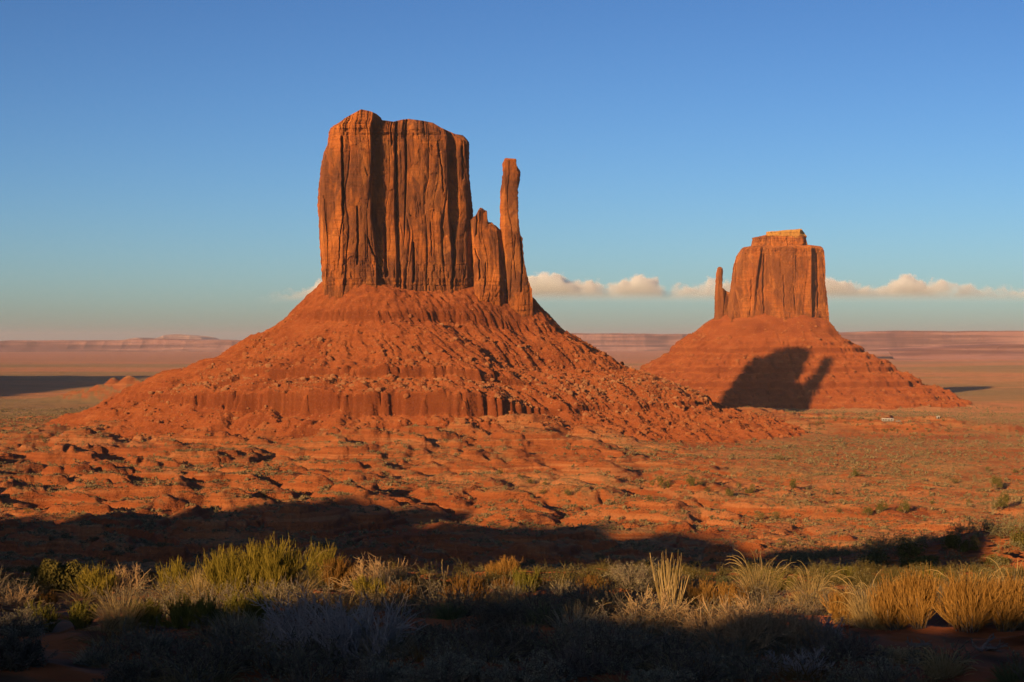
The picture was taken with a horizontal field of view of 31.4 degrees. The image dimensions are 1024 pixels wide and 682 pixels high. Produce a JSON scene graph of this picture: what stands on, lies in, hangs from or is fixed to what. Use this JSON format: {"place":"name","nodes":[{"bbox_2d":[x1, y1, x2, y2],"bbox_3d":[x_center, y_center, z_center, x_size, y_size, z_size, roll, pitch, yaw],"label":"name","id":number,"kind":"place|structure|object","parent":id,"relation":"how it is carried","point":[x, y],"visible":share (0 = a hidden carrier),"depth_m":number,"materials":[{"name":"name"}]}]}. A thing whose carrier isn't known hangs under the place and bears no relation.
{"place":"outdoors","nodes":[
{"label":"outdoors","id":0,"kind":"place"},
{"bbox_2d":[0,339,240,351],"bbox_3d":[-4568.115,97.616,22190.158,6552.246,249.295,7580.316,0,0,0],"label":"plateau","id":1,"kind":"structure","parent":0,"point":[172,345],"depth_m":20649.31,"materials":[{"name":"stone"}]},
{"bbox_2d":[125,334,222,339],"bbox_3d":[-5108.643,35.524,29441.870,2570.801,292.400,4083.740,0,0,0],"label":"mesa","id":2,"kind":"structure","parent":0,"point":[176,336],"depth_m":29701.91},
{"bbox_2d":[0,351,1023,681],"bbox_3d":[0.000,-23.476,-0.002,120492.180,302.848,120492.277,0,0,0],"label":"ground","id":3,"kind":"structure","parent":0,"point":[34,383],"depth_m":1017.14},
{"bbox_2d":[0,585,48,606],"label":"dry bush","id":4,"kind":"object","parent":3,"relation":"on","point":[18,599],"visible":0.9,"depth_m":17.46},
{"bbox_2d":[0,601,53,636],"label":"desert shrub","id":5,"kind":"object","parent":3,"relation":"on","point":[23,624],"visible":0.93,"depth_m":13.87,"materials":[{"name":"grey plant"}]},
{"bbox_2d":[0,627,57,672],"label":"desert shrub","id":6,"kind":"object","parent":3,"relation":"on","point":[14,654],"visible":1,"depth_m":10.94,"materials":[{"name":"grey plant"}]},
{"bbox_2d":[16,597,63,632],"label":"broom bush","id":7,"kind":"object","parent":3,"relation":"on","point":[46,615],"visible":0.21,"depth_m":14.79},
{"bbox_2d":[34,590,58,607],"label":"broom bush","id":8,"kind":"object","parent":3,"relation":"on","point":[53,597],"visible":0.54,"depth_m":18.97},
{"bbox_2d":[29,558,82,592],"bbox_3d":[-5.509,2.838,22.110,0.546,0.456,0.601,0,0,41],"label":"juniper","id":9,"kind":"object","parent":3,"relation":"on","point":[53,573],"visible":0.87,"depth_m":21.97,"materials":[{"name":"green plant"}]},
{"bbox_2d":[62,600,99,629],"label":"broom bush","id":10,"kind":"object","parent":3,"relation":"on","point":[75,619],"visible":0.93,"depth_m":14.51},
{"bbox_2d":[72,647,113,665],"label":"shrub","id":11,"kind":"object","parent":3,"relation":"on","point":[77,659],"visible":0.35,"depth_m":12.00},
{"bbox_2d":[68,561,122,599],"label":"broom bush","id":12,"kind":"object","parent":3,"relation":"on","point":[93,579],"visible":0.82,"depth_m":20.37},
{"bbox_2d":[79,591,158,632],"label":"grass tuft","id":13,"kind":"object","parent":3,"relation":"on","point":[110,619],"visible":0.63,"depth_m":14.16,"materials":[{"name":"plant"}]},
{"bbox_2d":[91,657,166,681],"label":"desert shrub","id":14,"kind":"object","parent":3,"relation":"on","point":[130,675],"visible":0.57,"depth_m":10.59,"materials":[{"name":"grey plant"}]},
{"bbox_2d":[107,563,152,596],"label":"dry bush","id":15,"kind":"object","parent":3,"relation":"on","point":[135,580],"visible":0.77,"depth_m":20.59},
{"bbox_2d":[124,597,163,629],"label":"broom bush","id":16,"kind":"object","parent":3,"relation":"on","point":[151,612],"visible":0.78,"depth_m":14.27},
{"bbox_2d":[151,556,200,595],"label":"broom bush","id":17,"kind":"object","parent":3,"relation":"on","point":[174,573],"visible":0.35,"depth_m":19.81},
{"bbox_2d":[149,590,229,629],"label":"broom bush","id":18,"kind":"object","parent":3,"relation":"on","point":[183,614],"visible":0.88,"depth_m":14.09,"materials":[{"name":"plant"}]},
{"bbox_2d":[177,567,214,599],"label":"grass tuft","id":19,"kind":"object","parent":3,"relation":"on","point":[201,581],"visible":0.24,"depth_m":18.34,"materials":[{"name":"plant"}]},
{"bbox_2d":[199,603,261,641],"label":"grass tuft","id":20,"kind":"object","parent":3,"relation":"on","point":[232,619],"visible":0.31,"depth_m":12.92,"materials":[{"name":"plant"}]},
{"bbox_2d":[195,538,267,601],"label":"broom bush","id":21,"kind":"object","parent":3,"relation":"on","point":[231,569],"visible":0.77,"depth_m":18.23,"materials":[{"name":"plant"}]},
{"bbox_2d":[217,586,277,624],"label":"broom bush","id":22,"kind":"object","parent":3,"relation":"on","point":[243,603],"visible":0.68,"depth_m":15.16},
{"bbox_2d":[240,608,281,639],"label":"grass tuft","id":23,"kind":"object","parent":3,"relation":"on","point":[257,627],"visible":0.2,"depth_m":12.91,"materials":[{"name":"plant"}]},
{"bbox_2d":[236,532,309,600],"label":"broom bush","id":24,"kind":"object","parent":3,"relation":"on","point":[277,566],"visible":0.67,"depth_m":18.27,"materials":[{"name":"plant"}]},
{"bbox_2d":[267,546,339,595],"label":"grass tuft","id":25,"kind":"object","parent":3,"relation":"on","point":[304,580],"visible":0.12,"depth_m":18.67,"materials":[{"name":"plant"}]},
{"bbox_2d":[245,578,384,653],"bbox_3d":[-1.265,1.883,12.294,1.107,0.635,1.088,0,0,0],"label":"dry bush","id":26,"kind":"object","parent":3,"relation":"on","point":[285,624],"visible":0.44,"depth_m":12.17,"materials":[{"name":"plant"}]},
{"bbox_2d":[302,540,343,588],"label":"broom bush","id":27,"kind":"object","parent":3,"relation":"on","point":[320,557],"visible":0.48,"depth_m":22.72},
{"bbox_2d":[317,553,365,590],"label":"broom bush","id":28,"kind":"object","parent":3,"relation":"on","point":[339,571],"visible":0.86,"depth_m":21.68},
{"bbox_2d":[293,590,428,666],"bbox_3d":[-0.933,1.771,11.169,0.862,0.508,0.733,0,0,21],"label":"dry bush","id":29,"kind":"object","parent":3,"relation":"on","point":[346,633],"visible":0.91,"depth_m":11.11,"materials":[{"name":"plant"}]},
{"bbox_2d":[350,572,389,599],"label":"broom bush","id":30,"kind":"object","parent":3,"relation":"on","point":[364,583],"visible":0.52,"depth_m":18.98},
{"bbox_2d":[331,553,418,592],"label":"dry bush","id":31,"kind":"object","parent":3,"relation":"on","point":[371,568],"visible":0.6,"depth_m":21.49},
{"bbox_2d":[340,602,424,663],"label":"grass tuft","id":32,"kind":"object","parent":3,"relation":"on","point":[389,651],"visible":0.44,"depth_m":11.09,"materials":[{"name":"plant"}]},
{"bbox_2d":[385,581,416,601],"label":"broom bush","id":33,"kind":"object","parent":3,"relation":"on","point":[406,587],"visible":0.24,"depth_m":18.62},
{"bbox_2d":[401,572,437,594],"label":"broom bush","id":34,"kind":"object","parent":3,"relation":"on","point":[432,582],"visible":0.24,"depth_m":22.53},
{"bbox_2d":[42,109,808,442],"bbox_3d":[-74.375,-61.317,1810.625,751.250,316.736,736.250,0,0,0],"label":"sandstone butte","id":35,"kind":"object","parent":3,"relation":"on","point":[402,229],"visible":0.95,"depth_m":1701.06,"materials":[{"name":"stone"}]},
{"bbox_2d":[49,300,812,443],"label":"rubble","id":36,"kind":"object","parent":35,"relation":"on","point":[537,370],"visible":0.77,"depth_m":1657.61,"materials":[{"name":"stone"}]},
{"bbox_2d":[398,640,491,681],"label":"desert shrub","id":37,"kind":"object","parent":3,"relation":"on","point":[465,670],"visible":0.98,"depth_m":9.66,"materials":[{"name":"grey plant"}]},
{"bbox_2d":[427,597,470,620],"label":"shrub","id":38,"kind":"object","parent":3,"relation":"on","point":[444,614],"visible":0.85,"depth_m":15.31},
{"bbox_2d":[438,572,490,602],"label":"broom bush","id":39,"kind":"object","parent":3,"relation":"on","point":[473,582],"visible":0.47,"depth_m":18.48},
{"bbox_2d":[484,560,499,577],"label":"broom bush","id":40,"kind":"object","parent":3,"relation":"on","point":[494,566],"visible":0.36,"depth_m":28.20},
{"bbox_2d":[455,597,540,632],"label":"desert shrub","id":41,"kind":"object","parent":3,"relation":"on","point":[491,615],"visible":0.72,"depth_m":15.02,"materials":[{"name":"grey plant"}]},
{"bbox_2d":[491,576,513,590],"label":"broom bush","id":42,"kind":"object","parent":3,"relation":"on","point":[498,582],"visible":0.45,"depth_m":22.34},
{"bbox_2d":[55,572,951,681],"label":"dry grass","id":43,"kind":"structure","parent":3,"relation":"on","point":[217,679],"depth_m":12.54,"materials":[{"name":"plant"}]},
{"bbox_2d":[461,622,548,659],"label":"desert shrub","id":44,"kind":"object","parent":3,"relation":"on","point":[501,635],"visible":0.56,"depth_m":11.68,"materials":[{"name":"grey plant"}]},
{"bbox_2d":[494,554,522,578],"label":"broom bush","id":45,"kind":"object","parent":3,"relation":"on","point":[507,565],"visible":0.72,"depth_m":27.72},
{"bbox_2d":[0,404,1023,571],"bbox_3d":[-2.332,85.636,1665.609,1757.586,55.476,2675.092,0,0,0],"label":"undergrowth","id":46,"kind":"object","parent":3,"relation":"on","point":[88,483],"visible":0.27,"depth_m":1036.59,"materials":[{"name":"plant"}]},
{"bbox_2d":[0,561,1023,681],"bbox_3d":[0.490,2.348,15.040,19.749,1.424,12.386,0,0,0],"label":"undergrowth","id":47,"kind":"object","parent":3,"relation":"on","point":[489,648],"visible":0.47,"depth_m":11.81,"materials":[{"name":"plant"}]},
{"bbox_2d":[0,512,1023,681],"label":"sagebrush","id":48,"kind":"object","parent":3,"relation":"on","point":[822,556],"visible":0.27,"depth_m":15.76,"materials":[{"name":"plant"}]},
{"bbox_2d":[0,514,1023,597],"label":"scrub","id":49,"kind":"object","parent":3,"relation":"on","point":[874,567],"visible":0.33,"depth_m":26.48,"materials":[{"name":"plant"}]},
{"bbox_2d":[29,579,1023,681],"bbox_3d":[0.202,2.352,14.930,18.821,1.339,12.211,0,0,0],"label":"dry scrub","id":50,"kind":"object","parent":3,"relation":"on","point":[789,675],"visible":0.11,"depth_m":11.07,"materials":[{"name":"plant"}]},
{"bbox_2d":[509,564,543,592],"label":"broom bush","id":51,"kind":"object","parent":3,"relation":"on","point":[531,579],"visible":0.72,"depth_m":21.95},
{"bbox_2d":[477,648,581,681],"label":"desert shrub","id":52,"kind":"object","parent":3,"relation":"on","point":[510,673],"visible":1,"depth_m":9.55,"materials":[{"name":"grey plant"}]},
{"bbox_2d":[522,600,568,625],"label":"shrub","id":53,"kind":"object","parent":3,"relation":"on","point":[539,621],"visible":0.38,"depth_m":14.86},
{"bbox_2d":[550,575,582,595],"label":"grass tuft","id":54,"kind":"object","parent":3,"relation":"on","point":[562,586],"visible":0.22,"depth_m":21.59,"materials":[{"name":"plant"}]},
{"bbox_2d":[545,601,611,637],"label":"shrub","id":55,"kind":"object","parent":3,"relation":"on","point":[564,629],"visible":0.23,"depth_m":14.32,"materials":[{"name":"plant"}]},
{"bbox_2d":[540,639,616,681],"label":"dry bush","id":56,"kind":"object","parent":3,"relation":"on","point":[576,666],"visible":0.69,"depth_m":10.31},
{"bbox_2d":[576,574,611,590],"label":"broom bush","id":57,"kind":"object","parent":3,"relation":"on","point":[588,579],"visible":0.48,"depth_m":22.04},
{"bbox_2d":[594,591,637,609],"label":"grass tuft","id":58,"kind":"object","parent":3,"relation":"on","point":[613,603],"visible":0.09,"depth_m":16.41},
{"bbox_2d":[552,598,685,667],"bbox_3d":[0.657,1.854,11.389,0.827,0.448,0.737,0,0,-34],"label":"desert shrub","id":59,"kind":"object","parent":3,"relation":"on","point":[604,638],"visible":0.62,"depth_m":11.28,"materials":[{"name":"grey plant"}]},
{"bbox_2d":[599,559,660,591],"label":"desert shrub","id":60,"kind":"object","parent":3,"relation":"on","point":[637,577],"visible":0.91,"depth_m":22.36,"materials":[{"name":"grey plant"}]},
{"bbox_2d":[617,664,697,681],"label":"desert shrub","id":61,"kind":"object","parent":3,"relation":"on","point":[663,675],"visible":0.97,"depth_m":10.10,"materials":[{"name":"grey plant"}]},
{"bbox_2d":[650,476,670,488],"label":"juniper","id":62,"kind":"object","parent":3,"relation":"on","point":[665,483],"visible":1,"depth_m":1052.03,"materials":[{"name":"green plant"}]},
{"bbox_2d":[610,583,720,640],"bbox_3d":[1.068,1.977,13.068,0.795,0.457,0.670,0,0,0],"label":"desert shrub","id":63,"kind":"object","parent":3,"relation":"on","point":[657,618],"visible":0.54,"depth_m":13.01,"materials":[{"name":"beige plant"}]},
{"bbox_2d":[650,552,688,611],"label":"grass tuft","id":64,"kind":"object","parent":3,"relation":"on","point":[666,575],"visible":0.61,"depth_m":15.88,"materials":[{"name":"plant"}]},
{"bbox_2d":[686,475,694,485],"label":"juniper","id":65,"kind":"object","parent":3,"relation":"on","point":[691,480],"visible":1,"depth_m":1022.06,"materials":[{"name":"green plant"}]},
{"bbox_2d":[677,577,718,607],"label":"broom bush","id":66,"kind":"object","parent":3,"relation":"on","point":[701,591],"visible":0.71,"depth_m":18.15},
{"bbox_2d":[695,575,733,587],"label":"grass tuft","id":67,"kind":"object","parent":3,"relation":"on","point":[717,581],"visible":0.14,"depth_m":24.20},
{"bbox_2d":[673,644,766,681],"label":"desert shrub","id":68,"kind":"object","parent":3,"relation":"on","point":[724,660],"visible":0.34,"depth_m":10.80,"materials":[{"name":"grey plant"}]},
{"bbox_2d":[654,590,796,657],"bbox_3d":[1.431,1.849,11.860,0.888,0.435,0.777,0,0,-24],"label":"dry bush","id":69,"kind":"object","parent":3,"relation":"on","point":[749,627],"visible":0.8,"depth_m":11.84,"materials":[{"name":"plant"}]},
{"bbox_2d":[717,581,752,606],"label":"broom bush","id":70,"kind":"object","parent":3,"relation":"on","point":[723,591],"visible":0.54,"depth_m":18.17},
{"bbox_2d":[725,549,799,606],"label":"grass tuft","id":71,"kind":"object","parent":3,"relation":"on","point":[762,585],"visible":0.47,"depth_m":18.40,"materials":[{"name":"plant"}]},
{"bbox_2d":[749,567,801,590],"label":"broom bush","id":72,"kind":"object","parent":3,"relation":"on","point":[788,582],"visible":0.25,"depth_m":23.35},
{"bbox_2d":[718,589,835,653],"bbox_3d":[1.833,1.925,12.472,0.852,0.474,0.808,0,0,-43],"label":"dry bush","id":73,"kind":"object","parent":3,"relation":"on","point":[784,621],"visible":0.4,"depth_m":12.36,"materials":[{"name":"plant"}]},
{"bbox_2d":[753,645,834,679],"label":"dry bush","id":74,"kind":"object","parent":3,"relation":"on","point":[802,658],"visible":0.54,"depth_m":11.32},
{"bbox_2d":[640,229,971,409],"bbox_3d":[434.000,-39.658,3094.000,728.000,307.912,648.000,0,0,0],"label":"sandstone butte","id":75,"kind":"object","parent":3,"relation":"on","point":[778,280],"visible":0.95,"depth_m":3000.17,"materials":[{"name":"stone"}]},
{"bbox_2d":[640,318,965,406],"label":"rubble","id":76,"kind":"object","parent":75,"relation":"on","point":[795,358],"visible":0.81,"depth_m":2953.73,"materials":[{"name":"stone"}]},
{"bbox_2d":[769,560,853,605],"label":"grass tuft","id":77,"kind":"object","parent":3,"relation":"on","point":[808,591],"visible":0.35,"depth_m":18.44,"materials":[{"name":"plant"}]},
{"bbox_2d":[786,613,845,639],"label":"dry bush","id":78,"kind":"object","parent":3,"relation":"on","point":[828,621],"visible":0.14,"depth_m":12.91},
{"bbox_2d":[818,584,858,624],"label":"broom bush","id":79,"kind":"object","parent":3,"relation":"on","point":[834,607],"visible":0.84,"depth_m":15.02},
{"bbox_2d":[825,562,856,583],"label":"broom bush","id":80,"kind":"object","parent":3,"relation":"on","point":[843,570],"visible":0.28,"depth_m":25.61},
{"bbox_2d":[788,613,896,663],"bbox_3d":[2.163,1.975,12.111,0.658,0.363,0.570,0,0,-13],"label":"dry bush","id":81,"kind":"object","parent":3,"relation":"on","point":[858,643],"visible":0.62,"depth_m":12.07,"materials":[{"name":"plant"}]},
{"bbox_2d":[819,569,906,631],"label":"grass tuft","id":82,"kind":"object","parent":3,"relation":"on","point":[865,618],"visible":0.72,"depth_m":14.86,"materials":[{"name":"plant"}]},
{"bbox_2d":[861,505,872,515],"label":"juniper","id":83,"kind":"object","parent":3,"relation":"on","point":[868,511],"visible":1,"depth_m":886.64,"materials":[{"name":"green plant"}]},
{"bbox_2d":[858,547,890,565],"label":"desert bush","id":84,"kind":"object","parent":3,"relation":"on","point":[876,557],"visible":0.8,"depth_m":96.32,"materials":[{"name":"green plant"}]},
{"bbox_2d":[825,651,924,681],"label":"desert shrub","id":85,"kind":"object","parent":3,"relation":"on","point":[863,669],"visible":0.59,"depth_m":10.88,"materials":[{"name":"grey plant"}]},
{"bbox_2d":[876,502,887,511],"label":"juniper","id":86,"kind":"object","parent":3,"relation":"on","point":[880,507],"visible":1,"depth_m":896.81,"materials":[{"name":"green plant"}]},
{"bbox_2d":[872,644,903,664],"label":"shrub","id":87,"kind":"object","parent":3,"relation":"on","point":[894,656],"visible":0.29,"depth_m":12.24,"materials":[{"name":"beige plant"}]},
{"bbox_2d":[864,571,931,630],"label":"broom bush","id":88,"kind":"object","parent":3,"relation":"on","point":[890,611],"visible":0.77,"depth_m":14.67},
{"bbox_2d":[896,499,909,512],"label":"juniper","id":89,"kind":"object","parent":3,"relation":"on","point":[906,506],"visible":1,"depth_m":907.16,"materials":[{"name":"green plant"}]},
{"bbox_2d":[895,537,927,557],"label":"desert bush","id":90,"kind":"object","parent":3,"relation":"on","point":[909,549],"visible":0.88,"depth_m":97.85,"materials":[{"name":"green plant"}]},
{"bbox_2d":[886,643,938,665],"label":"desert shrub","id":91,"kind":"object","parent":3,"relation":"on","point":[901,653],"visible":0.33,"depth_m":11.58,"materials":[{"name":"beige plant"}]},
{"bbox_2d":[887,561,942,629],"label":"broom bush","id":92,"kind":"object","parent":3,"relation":"on","point":[918,607],"visible":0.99,"depth_m":14.55,"materials":[{"name":"plant"}]},
{"bbox_2d":[897,553,940,568],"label":"desert bush","id":93,"kind":"object","parent":3,"relation":"on","point":[919,558],"visible":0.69,"depth_m":93.64,"materials":[{"name":"green plant"}]},
{"bbox_2d":[906,636,931,646],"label":"dead branch","id":94,"kind":"object","parent":3,"relation":"on","point":[910,644],"visible":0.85,"depth_m":12.67,"materials":[{"name":"grey wood"}]},
{"bbox_2d":[913,566,948,584],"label":"broom bush","id":95,"kind":"object","parent":3,"relation":"on","point":[942,572],"visible":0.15,"depth_m":23.05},
{"bbox_2d":[914,645,983,681],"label":"grass tuft","id":96,"kind":"object","parent":3,"relation":"on","point":[952,670],"visible":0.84,"depth_m":10.63,"materials":[{"name":"plant"}]},
{"bbox_2d":[941,532,960,548],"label":"desert bush","id":97,"kind":"object","parent":3,"relation":"on","point":[951,541],"visible":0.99,"depth_m":98.00,"materials":[{"name":"green plant"}]},
{"bbox_2d":[931,565,1005,625],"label":"grass tuft","id":98,"kind":"object","parent":3,"relation":"on","point":[959,580],"visible":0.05,"depth_m":15.50,"materials":[{"name":"plant"}]},
{"bbox_2d":[929,563,1008,632],"bbox_3d":[3.624,2.041,14.318,0.674,0.578,0.509,0,0,32],"label":"broom bush","id":99,"kind":"object","parent":3,"relation":"on","point":[967,605],"visible":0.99,"depth_m":14.26,"materials":[{"name":"plant"}]},
{"bbox_2d":[957,535,981,551],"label":"desert bush","id":100,"kind":"object","parent":3,"relation":"on","point":[965,546],"visible":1,"depth_m":96.71,"materials":[{"name":"green plant"}]},
{"bbox_2d":[971,633,1007,651],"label":"dead branch","id":101,"kind":"object","parent":3,"relation":"on","point":[984,646],"visible":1,"depth_m":12.53,"materials":[{"name":"grey wood"}]},
{"bbox_2d":[978,554,1009,566],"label":"desert bush","id":102,"kind":"object","parent":3,"relation":"on","point":[989,562],"visible":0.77,"depth_m":92.73,"materials":[{"name":"green plant"}]},
{"bbox_2d":[989,475,1002,489],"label":"juniper","id":103,"kind":"object","parent":3,"relation":"on","point":[997,482],"visible":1,"depth_m":1055.84,"materials":[{"name":"green plant"}]},
{"bbox_2d":[971,557,1023,629],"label":"grass tuft","id":104,"kind":"object","parent":3,"relation":"on","point":[1021,625],"visible":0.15,"depth_m":15.04,"materials":[{"name":"plant"}]},
{"bbox_2d":[992,491,1009,509],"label":"juniper","id":105,"kind":"object","parent":3,"relation":"on","point":[1000,503],"visible":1,"depth_m":927.16,"materials":[{"name":"green plant"}]},
{"bbox_2d":[983,566,1023,631],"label":"broom bush","id":106,"kind":"object","parent":3,"relation":"on","point":[1007,614],"visible":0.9,"depth_m":14.31,"materials":[{"name":"plant"}]},
{"bbox_2d":[986,661,1023,681],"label":"shrub","id":107,"kind":"object","parent":3,"relation":"on","point":[1001,678],"visible":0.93,"depth_m":10.36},
{"bbox_2d":[1009,526,1023,547],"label":"desert bush","id":108,"kind":"object","parent":3,"relation":"on","point":[1020,534],"visible":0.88,"depth_m":96.85,"materials":[{"name":"green plant"}]},
{"bbox_2d":[0,0,1023,340],"label":"sky","id":109,"kind":"structure","parent":0,"point":[160,160],"materials":[{"name":"blue"}]},
{"bbox_2d":[570,333,686,350],"bbox_3d":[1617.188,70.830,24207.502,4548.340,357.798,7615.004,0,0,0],"label":"plateau","id":110,"kind":"structure","parent":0,"point":[628,342],"depth_m":22615.93,"materials":[{"name":"stone"}]},
{"bbox_2d":[838,331,1023,353],"bbox_3d":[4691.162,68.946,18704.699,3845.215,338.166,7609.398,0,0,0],"label":"plateau","id":111,"kind":"structure","parent":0,"point":[878,339],"depth_m":17262.78,"materials":[{"name":"stone"}]},
{"bbox_2d":[865,344,1023,359],"bbox_3d":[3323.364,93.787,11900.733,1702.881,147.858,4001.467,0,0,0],"label":"ridge","id":112,"kind":"structure","parent":0,"point":[974,351],"depth_m":12054.18,"materials":[{"name":"stone"}]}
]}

